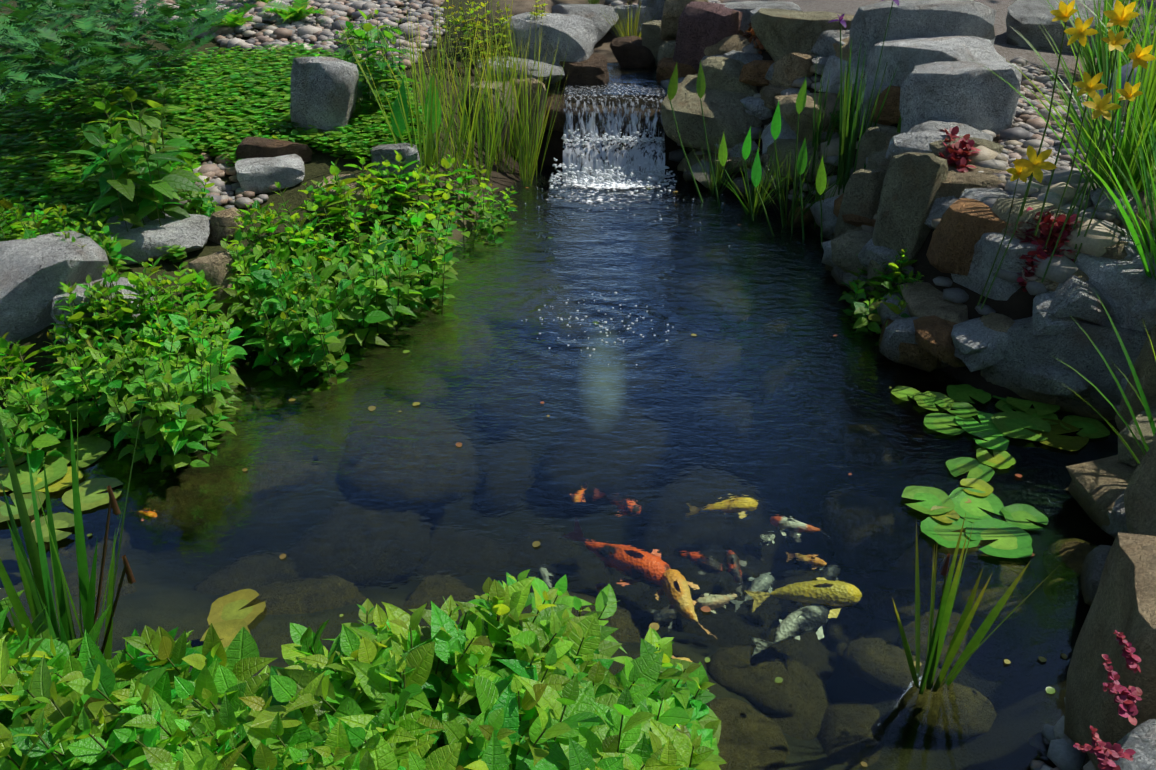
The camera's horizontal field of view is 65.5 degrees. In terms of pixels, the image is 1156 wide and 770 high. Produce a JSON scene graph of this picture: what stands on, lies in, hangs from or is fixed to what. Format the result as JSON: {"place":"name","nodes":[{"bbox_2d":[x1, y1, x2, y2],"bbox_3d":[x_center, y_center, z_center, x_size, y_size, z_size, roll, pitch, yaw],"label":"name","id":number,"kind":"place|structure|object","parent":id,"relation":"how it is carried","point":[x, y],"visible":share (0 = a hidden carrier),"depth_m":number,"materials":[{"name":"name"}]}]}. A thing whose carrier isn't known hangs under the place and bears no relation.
{"place":"outdoors","nodes":[
{"label":"outdoors","id":0,"kind":"place"},
{"bbox_2d":[0,0,1155,769],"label":"terrain","id":1,"kind":"structure","parent":0,"point":[1018,304],"depth_m":5.55,"materials":[{"name":"soil"}]},
{"bbox_2d":[0,332,79,472],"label":"mint","id":2,"kind":"object","parent":1,"relation":"on","point":[41,403],"visible":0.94,"depth_m":3.19,"materials":[{"name":"green plant"}]},
{"bbox_2d":[0,196,137,277],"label":"mint","id":3,"kind":"object","parent":1,"relation":"on","point":[112,246],"visible":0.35,"depth_m":3.83,"materials":[{"name":"green plant"}]},
{"bbox_2d":[0,385,146,659],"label":"iris clump","id":4,"kind":"object","parent":1,"relation":"on","point":[39,593],"visible":0.58,"depth_m":1.93,"materials":[{"name":"green plant"}]},
{"bbox_2d":[0,0,236,114],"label":"fern","id":5,"kind":"object","parent":1,"relation":"on","point":[46,41],"visible":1,"depth_m":4.49,"materials":[{"name":"green plant"}]},
{"bbox_2d":[66,81,203,246],"bbox_3d":[-2.041,-1.027,4.173,0.532,0.651,1.106,-12,32,-20],"label":"tall perennial","id":6,"kind":"object","parent":1,"relation":"on","point":[151,182],"visible":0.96,"depth_m":4.01,"materials":[{"name":"green plant"}]},
{"bbox_2d":[45,256,246,471],"bbox_3d":[-1.549,-0.087,3.354,0.730,0.558,1.078,-23,37,-34],"label":"leafy shrub","id":7,"kind":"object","parent":1,"relation":"on","point":[178,362],"depth_m":3.25,"materials":[{"name":"green plant"}]},
{"bbox_2d":[170,157,224,216],"bbox_3d":[-1.896,-0.937,4.382,0.253,0.257,0.575,-18,35,-28],"label":"mint","id":8,"kind":"object","parent":1,"relation":"on","point":[200,203],"visible":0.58,"depth_m":4.27,"materials":[{"name":"green plant"}]},
{"bbox_2d":[0,56,419,344],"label":"bank rocks","id":9,"kind":"structure","parent":1,"relation":"on","point":[35,272],"depth_m":4.03,"materials":[{"name":"grey stone"}]},
{"bbox_2d":[0,43,425,266],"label":"bank groundcover","id":10,"kind":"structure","parent":1,"relation":"on","point":[25,186],"depth_m":5.01,"materials":[{"name":"green plant"}]},
{"bbox_2d":[214,150,498,384],"bbox_3d":[-0.844,-0.747,4.395,0.943,0.674,2.265,17,34,27],"label":"leafy shrub","id":11,"kind":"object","parent":1,"relation":"on","point":[277,307],"depth_m":3.96,"materials":[{"name":"green plant"}]},
{"bbox_2d":[0,569,725,769],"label":"mint bush","id":12,"kind":"object","parent":1,"relation":"on","point":[497,680],"visible":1,"depth_m":1.56,"materials":[{"name":"green plant"}]},
{"bbox_2d":[320,9,419,114],"bbox_3d":[-1.221,-1.937,5.331,0.597,0.595,1.068,-7,31,-13],"label":"shrub","id":13,"kind":"object","parent":1,"relation":"on","point":[372,48],"visible":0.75,"depth_m":5.18,"materials":[{"name":"green plant"}]},
{"bbox_2d":[391,75,441,186],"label":"plant leaves","id":14,"kind":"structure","parent":1,"relation":"on","point":[398,115],"depth_m":4.89,"materials":[{"name":"green plant"}]},
{"bbox_2d":[340,0,569,190],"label":"ornamental grass","id":15,"kind":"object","parent":1,"relation":"on","point":[470,140],"depth_m":5.40,"materials":[{"name":"green plant"}]},
{"bbox_2d":[433,0,548,74],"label":"yellow green shrub","id":16,"kind":"object","parent":1,"relation":"on","point":[459,19],"visible":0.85,"depth_m":6.01,"materials":[{"name":"green plant"}]},
{"bbox_2d":[191,0,856,141],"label":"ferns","id":17,"kind":"object","parent":1,"relation":"on","point":[296,12],"visible":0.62,"depth_m":6.62,"materials":[{"name":"green plant"}]},
{"bbox_2d":[0,63,1119,769],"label":"pond water","id":18,"kind":"structure","parent":1,"relation":"in","point":[674,479],"depth_m":3.01,"materials":[{"name":"blue liquid"}]},
{"bbox_2d":[473,183,517,245],"bbox_3d":[-0.481,-0.974,5.159,0.280,0.300,0.727,1,30,1],"label":"mint","id":19,"kind":"object","parent":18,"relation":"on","point":[491,216],"visible":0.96,"depth_m":5.12,"materials":[{"name":"green plant"}]},
{"bbox_2d":[0,384,1109,647],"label":"water lily pads","id":20,"kind":"object","parent":18,"relation":"on","point":[228,618],"visible":0.69,"depth_m":3.03,"materials":[{"name":"green plant"}]},
{"bbox_2d":[22,187,1094,766],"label":"floating leaves","id":21,"kind":"object","parent":18,"relation":"on","point":[780,679],"visible":0.71,"depth_m":2.53,"materials":[{"name":"plant"}]},
{"bbox_2d":[546,175,664,207],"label":"foam surface patches","id":22,"kind":"object","parent":18,"relation":"on","point":[594,184],"visible":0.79,"depth_m":5.85,"materials":[{"name":"white liquid"}]},
{"bbox_2d":[521,128,729,364],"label":"water splashes","id":23,"kind":"object","parent":18,"relation":"on","point":[634,176],"visible":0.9,"depth_m":5.92,"materials":[{"name":"white liquid"}]},
{"bbox_2d":[667,60,900,245],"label":"water plants","id":24,"kind":"object","parent":18,"relation":"on","point":[756,176],"visible":0.79,"depth_m":4.98,"materials":[{"name":"green plant"}]},
{"bbox_2d":[892,514,1060,690],"bbox_3d":[0.938,0.518,2.164,0.315,0.600,0.233,16,34,26],"label":"water iris","id":25,"kind":"object","parent":18,"relation":"on","point":[936,639],"visible":0.92,"depth_m":2.21,"materials":[{"name":"green plant"}]},
{"bbox_2d":[542,94,662,135],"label":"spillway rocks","id":26,"kind":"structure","parent":1,"relation":"on","point":[559,124],"depth_m":6.09,"materials":[{"name":"grey stone"}]},
{"bbox_2d":[563,83,664,179],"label":"waterfall","id":27,"kind":"structure","parent":26,"relation":"on","point":[634,153],"depth_m":6.02,"materials":[{"name":"white liquid"}]},
{"bbox_2d":[129,0,1149,769],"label":"bank pebbles","id":28,"kind":"object","parent":1,"relation":"on","point":[1023,134],"visible":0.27,"depth_m":4.68,"materials":[{"name":"grey gravel"}]},
{"bbox_2d":[466,0,866,181],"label":"rocks","id":29,"kind":"object","parent":1,"relation":"on","point":[787,34],"depth_m":5.94,"materials":[{"name":"grey stone"}]},
{"bbox_2d":[585,0,856,229],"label":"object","id":30,"kind":"object","parent":1,"relation":"on","point":[756,203],"visible":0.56,"depth_m":5.28,"materials":[{"name":"green plant"}]},
{"bbox_2d":[810,37,900,194],"bbox_3d":[1.496,-1.504,5.001,0.294,0.919,0.616,-2,30,-3],"label":"grass clump","id":31,"kind":"object","parent":1,"relation":"on","point":[847,147],"visible":0.65,"depth_m":4.90,"materials":[{"name":"green plant"}]},
{"bbox_2d":[828,0,898,185],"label":"purple iris flowers","id":32,"kind":"object","parent":1,"relation":"on","point":[841,21],"visible":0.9,"depth_m":4.69,"materials":[{"name":"green plant"}]},
{"bbox_2d":[838,248,923,333],"bbox_3d":[1.373,-0.427,4.079,0.342,0.413,0.630,1,30,1],"label":"leafy plant","id":33,"kind":"object","parent":1,"relation":"on","point":[861,310],"visible":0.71,"depth_m":4.00,"materials":[{"name":"green plant"}]},
{"bbox_2d":[657,3,1155,605],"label":"rocks","id":34,"kind":"object","parent":1,"relation":"on","point":[979,343],"visible":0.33,"depth_m":3.59,"materials":[{"name":"grey stone"}]},
{"bbox_2d":[966,0,1155,463],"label":"daylily","id":35,"kind":"object","parent":34,"relation":"on","point":[1133,168],"depth_m":3.35,"materials":[{"name":"green plant"}]},
{"bbox_2d":[834,0,1155,431],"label":"rocks","id":36,"kind":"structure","parent":1,"relation":"on","point":[933,45],"depth_m":4.00,"materials":[{"name":"grey stone"}]},
{"bbox_2d":[739,23,1141,769],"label":"red plants","id":37,"kind":"object","parent":36,"relation":"on","point":[1129,697],"visible":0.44,"depth_m":3.41,"materials":[{"name":"red plant"}]},
{"bbox_2d":[1059,541,1093,575],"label":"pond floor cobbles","id":38,"kind":"object","parent":1,"relation":"on","point":[1073,554],"depth_m":2.71,"materials":[{"name":"brown stone"}]},
{"bbox_2d":[1064,432,1155,769],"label":"rocks","id":39,"kind":"object","parent":1,"relation":"on","point":[1124,601],"visible":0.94,"depth_m":1.90,"materials":[{"name":"grey stone"}]}
]}

